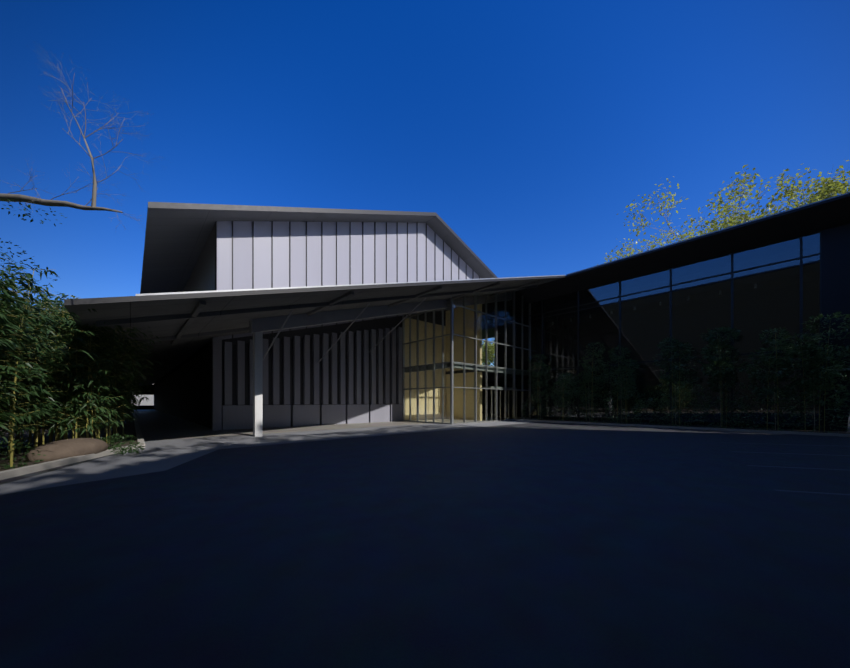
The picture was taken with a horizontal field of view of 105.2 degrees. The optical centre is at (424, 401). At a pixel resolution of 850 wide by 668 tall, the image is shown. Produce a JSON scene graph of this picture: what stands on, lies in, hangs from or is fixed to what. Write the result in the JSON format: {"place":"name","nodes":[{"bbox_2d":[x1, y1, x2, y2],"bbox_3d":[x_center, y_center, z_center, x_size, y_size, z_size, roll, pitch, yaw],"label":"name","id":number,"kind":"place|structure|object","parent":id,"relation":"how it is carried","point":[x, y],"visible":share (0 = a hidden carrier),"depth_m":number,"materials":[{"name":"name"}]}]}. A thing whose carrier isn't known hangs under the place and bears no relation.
{"place":"outdoors","nodes":[
{"label":"outdoors","id":0,"kind":"place"},
{"bbox_2d":[0,410,137,470],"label":"bed soil","id":1,"kind":"structure","parent":0,"point":[129,428],"depth_m":13.33,"materials":[{"name":"brown soil"}]},
{"bbox_2d":[0,297,71,441],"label":"bamboo grove","id":2,"kind":"object","parent":1,"relation":"on","point":[35,300],"depth_m":8.62,"materials":[{"name":"green plant"}]},
{"bbox_2d":[25,438,107,461],"bbox_3d":[-9.871,1.321,9.126,1.210,0.544,2.146,0,0,-14],"label":"garden rock","id":3,"kind":"object","parent":1,"relation":"on","point":[58,450],"depth_m":8.59,"materials":[{"name":"brown stone"}]},
{"bbox_2d":[0,433,144,468],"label":"bed shrubs","id":4,"kind":"object","parent":1,"relation":"on","point":[117,445],"depth_m":9.45,"materials":[{"name":"green plant"}]},
{"bbox_2d":[0,252,162,466],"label":"bamboo grove","id":5,"kind":"object","parent":1,"relation":"on","point":[86,385],"depth_m":9.50,"materials":[{"name":"green plant"}]},
{"bbox_2d":[120,382,137,420],"bbox_3d":[-42.517,-1.022,42.372,8.139,5.148,54.028,0,0,-42],"label":"bamboo grove","id":6,"kind":"object","parent":1,"relation":"on","point":[130,399],"depth_m":32.63,"materials":[{"name":"green plant"}]},
{"bbox_2d":[0,41,158,232],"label":"bare tree","id":7,"kind":"object","parent":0,"point":[19,198],"depth_m":6.21,"materials":[{"name":"brown plant"}]},
{"bbox_2d":[0,199,66,282],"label":"leaves","id":8,"kind":"object","parent":7,"relation":"attached to","point":[23,219],"depth_m":6.88,"materials":[{"name":"plant"}]},
{"bbox_2d":[132,384,153,405],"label":"street building","id":9,"kind":"structure","parent":0,"point":[150,401],"depth_m":113.91,"materials":[{"name":"concrete"}]},
{"bbox_2d":[0,416,849,667],"bbox_3d":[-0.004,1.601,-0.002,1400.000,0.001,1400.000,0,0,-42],"label":"ground","id":10,"kind":"structure","parent":0,"point":[548,545],"depth_m":3.40,"materials":[{"name":"black asphalt"}]},
{"bbox_2d":[0,410,144,479],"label":"kerb","id":11,"kind":"structure","parent":10,"relation":"on","point":[11,473],"depth_m":8.07,"materials":[{"name":"concrete"}]},
{"bbox_2d":[0,420,535,494],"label":"sidewalk","id":12,"kind":"structure","parent":10,"relation":"on","point":[158,456],"depth_m":10.38,"materials":[{"name":"grey concrete"}]},
{"bbox_2d":[253,331,262,436],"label":"column","id":13,"kind":"structure","parent":12,"relation":"on","point":[257,384],"depth_m":14.78,"materials":[{"name":"white metal"}]},
{"bbox_2d":[134,409,511,440],"bbox_3d":[-25.027,1.595,45.612,23.800,0.004,70.800,0,0,-42],"label":"paving apron","id":14,"kind":"object","parent":10,"relation":"on","point":[155,425],"depth_m":19.91,"materials":[{"name":"grey concrete"}]},
{"bbox_2d":[131,384,153,409],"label":"approach gate","id":15,"kind":"structure","parent":14,"relation":"on","point":[142,407],"depth_m":64.55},
{"bbox_2d":[212,316,402,430],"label":"fin wall","id":16,"kind":"structure","parent":14,"relation":"on","point":[349,378],"depth_m":21.66,"materials":[{"name":"grey metal"}]},
{"bbox_2d":[405,304,527,422],"bbox_3d":[2.535,-3.674,35.236,17.900,10.550,17.800,0,0,-42],"label":"hall interior","id":17,"kind":"object","parent":10,"relation":"on","point":[480,378],"depth_m":28.21,"materials":[{"name":"beige"}]},
{"bbox_2d":[491,389,516,420],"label":"entrance door frames","id":18,"kind":"structure","parent":17,"relation":"attached to","point":[500,404],"depth_m":26.73,"materials":[{"name":"metal"}]},
{"bbox_2d":[402,291,530,423],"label":"glass box mullions","id":19,"kind":"object","parent":10,"relation":"on","point":[452,362],"depth_m":25.28,"materials":[{"name":"metal"}]},
{"bbox_2d":[404,291,529,422],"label":"glass box panes","id":20,"kind":"object","parent":19,"relation":"in","point":[517,365],"depth_m":25.43,"materials":[{"name":"clear glass"}]},
{"bbox_2d":[482,382,494,413],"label":"hall wall","id":21,"kind":"structure","parent":10,"relation":"on","point":[488,400],"depth_m":42.01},
{"bbox_2d":[482,337,494,365],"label":"garden tree","id":22,"kind":"object","parent":10,"relation":"on","point":[492,355],"depth_m":69.78,"materials":[{"name":"green plant"}]},
{"bbox_2d":[497,224,849,431],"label":"glass wall","id":23,"kind":"structure","parent":10,"relation":"on","point":[762,302],"depth_m":20.76,"materials":[{"name":"glass"}]},
{"bbox_2d":[482,194,849,318],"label":"wing roof","id":24,"kind":"structure","parent":23,"relation":"on","point":[818,217],"depth_m":19.82,"materials":[{"name":"black metal"}]},
{"bbox_2d":[566,192,849,274],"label":"wing eave cap","id":25,"kind":"object","parent":24,"relation":"attached to","point":[719,230],"depth_m":18.34,"materials":[{"name":"black metal"}]},
{"bbox_2d":[530,231,821,430],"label":"wing mullions","id":26,"kind":"object","parent":23,"relation":"attached to","point":[801,257],"depth_m":20.54,"materials":[{"name":"black metal"}]},
{"bbox_2d":[515,419,849,436],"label":"curb","id":27,"kind":"structure","parent":10,"relation":"on","point":[779,432],"depth_m":18.28,"materials":[{"name":"concrete"}]},
{"bbox_2d":[641,209,760,247],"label":"tree","id":28,"kind":"object","parent":10,"relation":"on","point":[678,236],"depth_m":49.33,"materials":[{"name":"green plant"}]},
{"bbox_2d":[597,176,827,264],"bbox_3d":[37.849,-12.284,42.700,31.083,27.803,20.316,0,0,22],"label":"tree","id":29,"kind":"object","parent":10,"relation":"on","point":[668,224],"depth_m":39.68,"materials":[{"name":"green plant"}]},
{"bbox_2d":[697,158,849,233],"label":"tree","id":30,"kind":"object","parent":10,"relation":"on","point":[827,189],"depth_m":32.96,"materials":[{"name":"green plant"}]},
{"bbox_2d":[721,442,849,494],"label":"parking lines","id":31,"kind":"object","parent":10,"relation":"on","point":[799,467],"depth_m":7.74,"materials":[{"name":"paint"}]},
{"bbox_2d":[749,160,849,415],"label":"tree","id":32,"kind":"object","parent":10,"relation":"on","point":[816,198],"depth_m":31.73,"materials":[{"name":"green plant"}]},
{"bbox_2d":[0,0,849,365],"label":"sky","id":33,"kind":"structure","parent":0,"point":[527,127],"materials":[{"name":"blue"}]},
{"bbox_2d":[501,398,510,417],"bbox_3d":[8.017,0.615,32.242,0.700,1.948,0.700,0,0,-42],"label":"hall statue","id":34,"kind":"object","parent":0,"point":[502,413],"depth_m":32.07,"materials":[{"name":"black stone"}]},
{"bbox_2d":[528,418,849,433],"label":"planting bed","id":35,"kind":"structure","parent":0,"point":[816,431],"depth_m":19.08,"materials":[{"name":"grey concrete"}]},
{"bbox_2d":[521,370,849,432],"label":"wing shrubs","id":36,"kind":"object","parent":35,"relation":"in","point":[703,410],"depth_m":19.81,"materials":[{"name":"green plant"}]},
{"bbox_2d":[527,312,849,431],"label":"bamboo plants","id":37,"kind":"object","parent":35,"relation":"in","point":[722,373],"depth_m":19.05,"materials":[{"name":"green plant"}]},
{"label":"ground floor mass","id":38,"kind":"object","parent":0,"visible":0},
{"bbox_2d":[64,276,564,385],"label":"roof","id":39,"kind":"structure","parent":38,"relation":"on","point":[172,357],"depth_m":13.10,"materials":[{"name":"metal"}]},
{"bbox_2d":[96,280,540,344],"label":"roof ribs","id":40,"kind":"object","parent":39,"relation":"on","point":[195,313],"depth_m":14.17,"materials":[{"name":"black metal"}]},
{"bbox_2d":[249,293,511,333],"bbox_3d":[-0.169,-6.337,21.716,20.870,6.495,0.400,0,0,-42],"label":"girder","id":41,"kind":"object","parent":40,"relation":"attached to","point":[266,324],"depth_m":17.88,"materials":[{"name":"black metal"}]},
{"bbox_2d":[252,298,425,376],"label":"diagonal braces","id":42,"kind":"object","parent":39,"relation":"attached to","point":[340,336],"depth_m":18.50,"materials":[{"name":"grey metal"}]},
{"bbox_2d":[136,275,564,295],"bbox_3d":[1.626,-6.266,16.810,24.800,7.049,0.080,0,0,-42],"label":"roof flashing","id":43,"kind":"object","parent":39,"relation":"on","point":[316,286],"depth_m":11.38,"materials":[{"name":"metal"}]},
{"bbox_2d":[161,221,494,379],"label":"volume","id":44,"kind":"structure","parent":38,"relation":"on","point":[202,277],"depth_m":20.73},
{"bbox_2d":[140,202,497,338],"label":"roof","id":45,"kind":"structure","parent":44,"relation":"on","point":[177,235],"depth_m":20.56,"materials":[{"name":"metal"}]},
{"bbox_2d":[216,221,480,339],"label":"gable wall panels","id":46,"kind":"object","parent":44,"relation":"attached to","point":[262,254],"depth_m":22.28,"materials":[{"name":"white metal"}]}
]}

